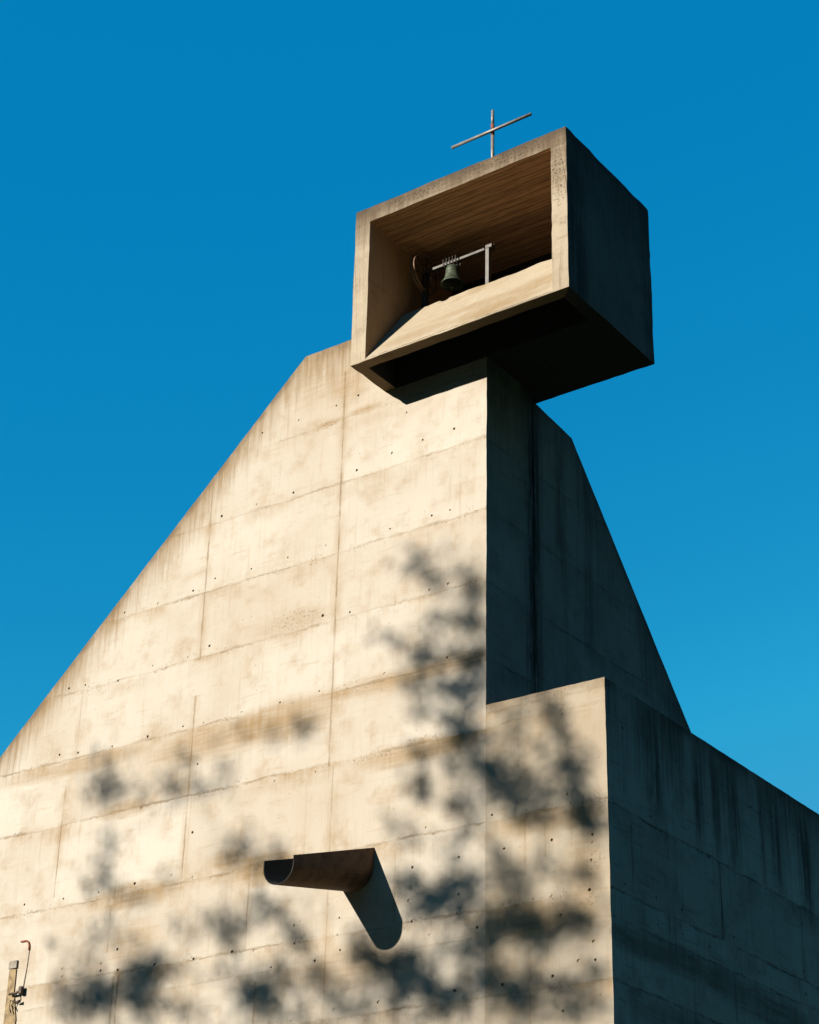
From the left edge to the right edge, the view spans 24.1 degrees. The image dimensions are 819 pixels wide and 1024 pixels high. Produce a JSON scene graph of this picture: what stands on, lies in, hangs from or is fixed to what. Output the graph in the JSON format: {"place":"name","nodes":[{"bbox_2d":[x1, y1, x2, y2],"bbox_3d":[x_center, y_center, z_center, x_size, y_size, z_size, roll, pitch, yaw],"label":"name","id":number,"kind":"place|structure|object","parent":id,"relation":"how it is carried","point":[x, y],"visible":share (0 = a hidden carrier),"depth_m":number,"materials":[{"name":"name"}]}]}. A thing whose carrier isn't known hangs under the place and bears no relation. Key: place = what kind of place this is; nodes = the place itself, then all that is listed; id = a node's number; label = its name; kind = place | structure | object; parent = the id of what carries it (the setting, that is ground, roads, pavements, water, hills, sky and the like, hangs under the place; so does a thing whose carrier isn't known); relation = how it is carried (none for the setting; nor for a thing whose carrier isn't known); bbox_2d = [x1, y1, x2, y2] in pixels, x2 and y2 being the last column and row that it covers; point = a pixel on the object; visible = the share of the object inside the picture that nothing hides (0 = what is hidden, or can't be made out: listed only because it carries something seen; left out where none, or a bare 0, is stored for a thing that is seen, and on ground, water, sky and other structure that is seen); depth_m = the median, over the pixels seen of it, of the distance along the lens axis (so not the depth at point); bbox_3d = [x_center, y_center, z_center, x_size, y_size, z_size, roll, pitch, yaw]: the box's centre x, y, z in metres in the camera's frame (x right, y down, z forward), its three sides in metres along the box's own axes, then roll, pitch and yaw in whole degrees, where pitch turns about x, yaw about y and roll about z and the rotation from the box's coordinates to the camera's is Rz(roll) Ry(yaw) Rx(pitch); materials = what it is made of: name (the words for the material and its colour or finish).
{"place":"outdoors","nodes":[
{"label":"outdoors","id":0,"kind":"place"},
{"bbox_2d":[0,0,818,813],"label":"sky","id":1,"kind":"structure","parent":0,"point":[184,184],"materials":[{"name":"blue"}]},
{"label":"ground","id":2,"kind":"structure","parent":0,"visible":0},
{"bbox_2d":[3,960,17,1023],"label":"wall pier","id":3,"kind":"structure","parent":2,"relation":"on","point":[9,1018],"depth_m":43.11,"materials":[{"name":"beige concrete"}]},
{"bbox_2d":[0,126,818,1023],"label":"concrete church","id":4,"kind":"structure","parent":2,"relation":"on","point":[360,704],"depth_m":41.35,"materials":[{"name":"beige concrete"}]},
{"bbox_2d":[8,986,23,1012],"bbox_3d":[-8.820,10.912,42.881,0.401,0.567,0.098,-17,-33,31],"label":"pipe bracket","id":5,"kind":"object","parent":4,"relation":"attached to","point":[20,990],"visible":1,"depth_m":42.87,"materials":[{"name":"metal"}]},
{"bbox_2d":[20,940,29,986],"bbox_3d":[-8.718,10.237,43.257,0.312,1.183,0.044,-17,-33,31],"label":"wall pipe","id":6,"kind":"object","parent":4,"relation":"attached to","point":[27,941],"depth_m":43.32,"materials":[{"name":"metal"}]},
{"bbox_2d":[421,243,495,307],"bbox_3d":[1.126,-5.407,44.085,2.015,1.442,0.167,-17,-33,31],"label":"bell frame","id":7,"kind":"object","parent":4,"relation":"on","point":[489,248],"visible":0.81,"depth_m":44.30,"materials":[{"name":"grey paint"}]},
{"bbox_2d":[410,246,484,295],"bbox_3d":[1.095,-5.718,44.281,1.919,1.213,1.048,-17,-33,31],"label":"church bell","id":8,"kind":"object","parent":7,"relation":"hanging from","point":[452,280],"visible":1,"depth_m":44.32,"materials":[{"name":"green metal"}]},
{"bbox_2d":[451,110,531,156],"bbox_3d":[1.874,-8.403,43.339,2.140,1.710,0.182,-17,-33,31],"label":"roof cross","id":9,"kind":"object","parent":4,"relation":"on","point":[493,129],"visible":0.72,"depth_m":43.37,"materials":[{"name":"paint"}]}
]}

